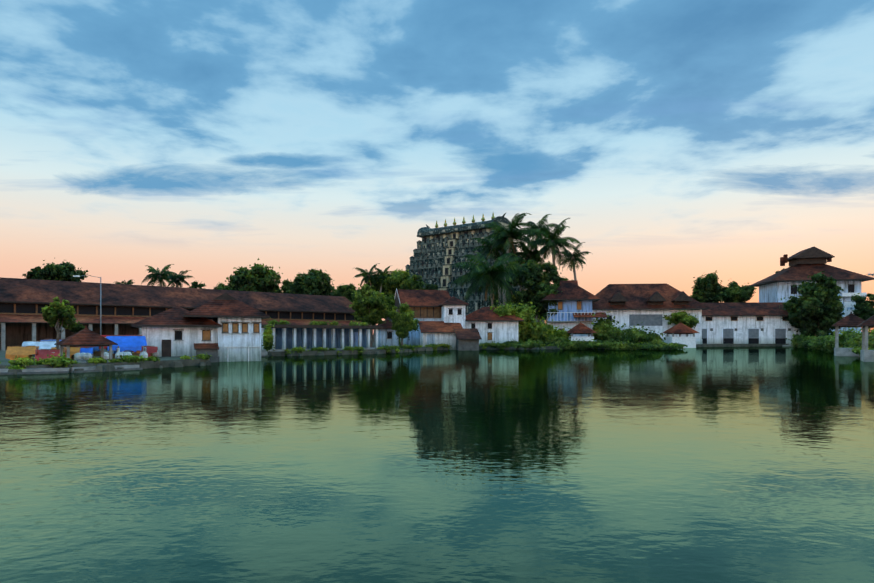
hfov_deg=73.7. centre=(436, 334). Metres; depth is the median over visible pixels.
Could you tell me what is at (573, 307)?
blue house
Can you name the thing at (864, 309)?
tree
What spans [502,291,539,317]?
tree
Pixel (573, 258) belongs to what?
palm
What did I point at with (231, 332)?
white house
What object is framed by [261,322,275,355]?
bushes
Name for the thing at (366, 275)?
palm
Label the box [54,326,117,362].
pavilion
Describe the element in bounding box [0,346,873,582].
water
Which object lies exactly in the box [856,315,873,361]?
pavilion
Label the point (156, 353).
stall
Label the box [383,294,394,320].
tree
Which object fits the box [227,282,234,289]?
tree
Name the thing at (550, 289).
tree
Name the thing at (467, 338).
shed
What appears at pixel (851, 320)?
pavilion
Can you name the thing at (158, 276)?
palm
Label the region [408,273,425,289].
tree
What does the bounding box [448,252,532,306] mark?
palm
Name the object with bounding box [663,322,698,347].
kiosk
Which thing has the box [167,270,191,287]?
palm
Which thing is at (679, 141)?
sky
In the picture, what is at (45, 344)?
tarpaulin
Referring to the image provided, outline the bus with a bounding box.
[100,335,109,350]
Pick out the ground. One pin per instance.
(165, 361)
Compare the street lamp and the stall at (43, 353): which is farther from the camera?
the street lamp
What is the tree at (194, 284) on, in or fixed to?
on the ground
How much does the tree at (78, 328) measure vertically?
3.204 m
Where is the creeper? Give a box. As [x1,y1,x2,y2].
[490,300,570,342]
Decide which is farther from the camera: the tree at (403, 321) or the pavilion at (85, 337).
the tree at (403, 321)
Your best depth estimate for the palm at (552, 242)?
135.85 m
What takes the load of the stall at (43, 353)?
on the ground
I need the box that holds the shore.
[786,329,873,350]
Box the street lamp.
[73,275,101,334]
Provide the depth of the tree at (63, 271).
127.69 m
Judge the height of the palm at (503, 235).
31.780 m
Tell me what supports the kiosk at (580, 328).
on the ground
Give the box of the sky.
[0,0,873,332]
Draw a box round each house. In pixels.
[131,293,269,361]
[372,320,398,346]
[394,288,449,345]
[465,307,523,343]
[541,280,606,336]
[702,302,800,345]
[750,247,873,335]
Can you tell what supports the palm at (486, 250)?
on the ground
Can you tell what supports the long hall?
on the ground
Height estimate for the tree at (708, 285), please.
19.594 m
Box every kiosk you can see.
[567,321,596,341]
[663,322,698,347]
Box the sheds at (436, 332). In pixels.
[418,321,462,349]
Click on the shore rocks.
(103, 367)
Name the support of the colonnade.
on the ground
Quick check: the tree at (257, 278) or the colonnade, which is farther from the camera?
the tree at (257, 278)
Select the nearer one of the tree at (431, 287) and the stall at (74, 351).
the stall at (74, 351)
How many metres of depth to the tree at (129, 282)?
152.33 m
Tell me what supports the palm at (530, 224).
on the ground
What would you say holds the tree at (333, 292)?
on the ground
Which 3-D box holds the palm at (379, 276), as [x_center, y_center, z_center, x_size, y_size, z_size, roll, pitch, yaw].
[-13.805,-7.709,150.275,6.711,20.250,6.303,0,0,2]
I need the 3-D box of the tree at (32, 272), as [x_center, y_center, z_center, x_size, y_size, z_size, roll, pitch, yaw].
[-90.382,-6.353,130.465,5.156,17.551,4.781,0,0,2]
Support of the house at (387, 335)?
on the ground
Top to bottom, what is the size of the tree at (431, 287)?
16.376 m
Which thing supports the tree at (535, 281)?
on the ground
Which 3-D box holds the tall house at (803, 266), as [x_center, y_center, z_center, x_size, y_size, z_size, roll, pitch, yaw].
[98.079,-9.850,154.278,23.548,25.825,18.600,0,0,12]
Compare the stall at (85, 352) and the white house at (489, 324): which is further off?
the white house at (489, 324)
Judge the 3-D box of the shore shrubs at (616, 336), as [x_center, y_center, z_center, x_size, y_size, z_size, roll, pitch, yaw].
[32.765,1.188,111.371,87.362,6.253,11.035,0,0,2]
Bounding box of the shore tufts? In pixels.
[0,341,873,369]
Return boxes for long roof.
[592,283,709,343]
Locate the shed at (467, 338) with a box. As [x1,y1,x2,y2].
[454,328,481,350]
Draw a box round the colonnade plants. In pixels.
[266,319,368,325]
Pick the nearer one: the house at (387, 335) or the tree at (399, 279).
the house at (387, 335)
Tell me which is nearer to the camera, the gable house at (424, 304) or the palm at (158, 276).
the gable house at (424, 304)
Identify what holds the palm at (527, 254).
on the ground
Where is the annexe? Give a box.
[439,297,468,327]
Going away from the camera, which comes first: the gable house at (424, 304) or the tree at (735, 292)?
the gable house at (424, 304)
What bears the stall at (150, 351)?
on the ground
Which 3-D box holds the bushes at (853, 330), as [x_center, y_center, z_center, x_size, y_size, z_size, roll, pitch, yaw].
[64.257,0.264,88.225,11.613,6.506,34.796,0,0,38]
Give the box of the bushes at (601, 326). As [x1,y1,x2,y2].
[589,310,665,343]
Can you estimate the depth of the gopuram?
165.70 m
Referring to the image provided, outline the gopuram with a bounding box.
[388,213,543,338]
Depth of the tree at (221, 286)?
166.86 m
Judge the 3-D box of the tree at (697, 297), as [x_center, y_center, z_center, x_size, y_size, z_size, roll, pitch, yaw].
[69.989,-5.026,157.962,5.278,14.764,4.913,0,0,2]
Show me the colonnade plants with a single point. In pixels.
(285, 322)
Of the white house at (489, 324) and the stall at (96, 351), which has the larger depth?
the white house at (489, 324)
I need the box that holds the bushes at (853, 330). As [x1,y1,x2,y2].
[830,327,873,345]
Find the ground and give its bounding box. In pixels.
[0,342,788,368]
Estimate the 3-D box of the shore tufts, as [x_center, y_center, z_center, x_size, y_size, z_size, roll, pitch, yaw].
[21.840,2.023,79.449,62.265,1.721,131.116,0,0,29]
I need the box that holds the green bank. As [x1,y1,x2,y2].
[479,337,687,349]
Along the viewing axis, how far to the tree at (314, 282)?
151.83 m
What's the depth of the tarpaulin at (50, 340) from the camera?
47.72 m
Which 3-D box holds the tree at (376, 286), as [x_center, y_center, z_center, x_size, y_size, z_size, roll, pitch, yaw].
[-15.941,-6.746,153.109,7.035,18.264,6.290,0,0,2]
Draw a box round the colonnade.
[261,324,383,354]
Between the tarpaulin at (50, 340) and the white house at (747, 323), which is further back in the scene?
the white house at (747, 323)
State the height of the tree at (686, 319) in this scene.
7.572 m
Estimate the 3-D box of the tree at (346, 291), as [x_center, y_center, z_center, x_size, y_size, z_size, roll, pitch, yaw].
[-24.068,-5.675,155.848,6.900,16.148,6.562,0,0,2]
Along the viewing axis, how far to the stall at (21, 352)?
44.25 m
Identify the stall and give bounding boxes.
[5,346,38,360]
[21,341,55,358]
[35,349,66,360]
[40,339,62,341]
[51,347,80,359]
[74,347,108,359]
[89,346,100,355]
[106,335,147,358]
[125,350,158,355]
[134,346,157,356]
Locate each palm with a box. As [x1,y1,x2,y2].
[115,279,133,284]
[141,264,177,286]
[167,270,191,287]
[353,263,382,285]
[372,266,393,292]
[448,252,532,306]
[471,237,511,306]
[481,213,538,304]
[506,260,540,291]
[514,237,547,270]
[520,214,556,248]
[526,218,581,269]
[558,242,590,279]
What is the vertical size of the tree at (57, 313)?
5.219 m
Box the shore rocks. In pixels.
[0,347,604,374]
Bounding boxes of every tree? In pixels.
[23,268,38,278]
[35,260,90,281]
[40,297,79,348]
[70,324,87,332]
[187,280,205,288]
[214,282,228,289]
[225,258,287,292]
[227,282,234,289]
[278,280,293,292]
[286,268,334,295]
[331,286,341,295]
[334,283,358,301]
[349,281,389,346]
[363,278,384,341]
[377,268,416,311]
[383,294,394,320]
[388,302,419,345]
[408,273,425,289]
[422,283,437,289]
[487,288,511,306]
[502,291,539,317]
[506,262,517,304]
[512,258,560,323]
[534,282,561,322]
[663,309,698,336]
[690,289,705,302]
[692,270,727,302]
[720,280,756,302]
[779,271,847,339]
[848,293,873,334]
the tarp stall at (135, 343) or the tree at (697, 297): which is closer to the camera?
the tarp stall at (135, 343)
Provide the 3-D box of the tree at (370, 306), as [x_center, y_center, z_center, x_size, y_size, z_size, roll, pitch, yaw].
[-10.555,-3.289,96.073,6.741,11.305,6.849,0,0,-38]
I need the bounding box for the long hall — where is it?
[0,277,372,350]
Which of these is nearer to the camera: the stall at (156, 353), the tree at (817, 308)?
the stall at (156, 353)
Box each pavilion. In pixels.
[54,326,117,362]
[831,312,863,355]
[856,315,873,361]
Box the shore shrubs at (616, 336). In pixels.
[399,325,831,344]
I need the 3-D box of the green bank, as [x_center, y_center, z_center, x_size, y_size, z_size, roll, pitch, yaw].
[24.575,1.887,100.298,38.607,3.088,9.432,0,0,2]
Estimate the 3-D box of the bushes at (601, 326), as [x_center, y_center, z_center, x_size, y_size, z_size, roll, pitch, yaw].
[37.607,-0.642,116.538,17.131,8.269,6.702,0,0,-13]
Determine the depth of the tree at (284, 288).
170.72 m

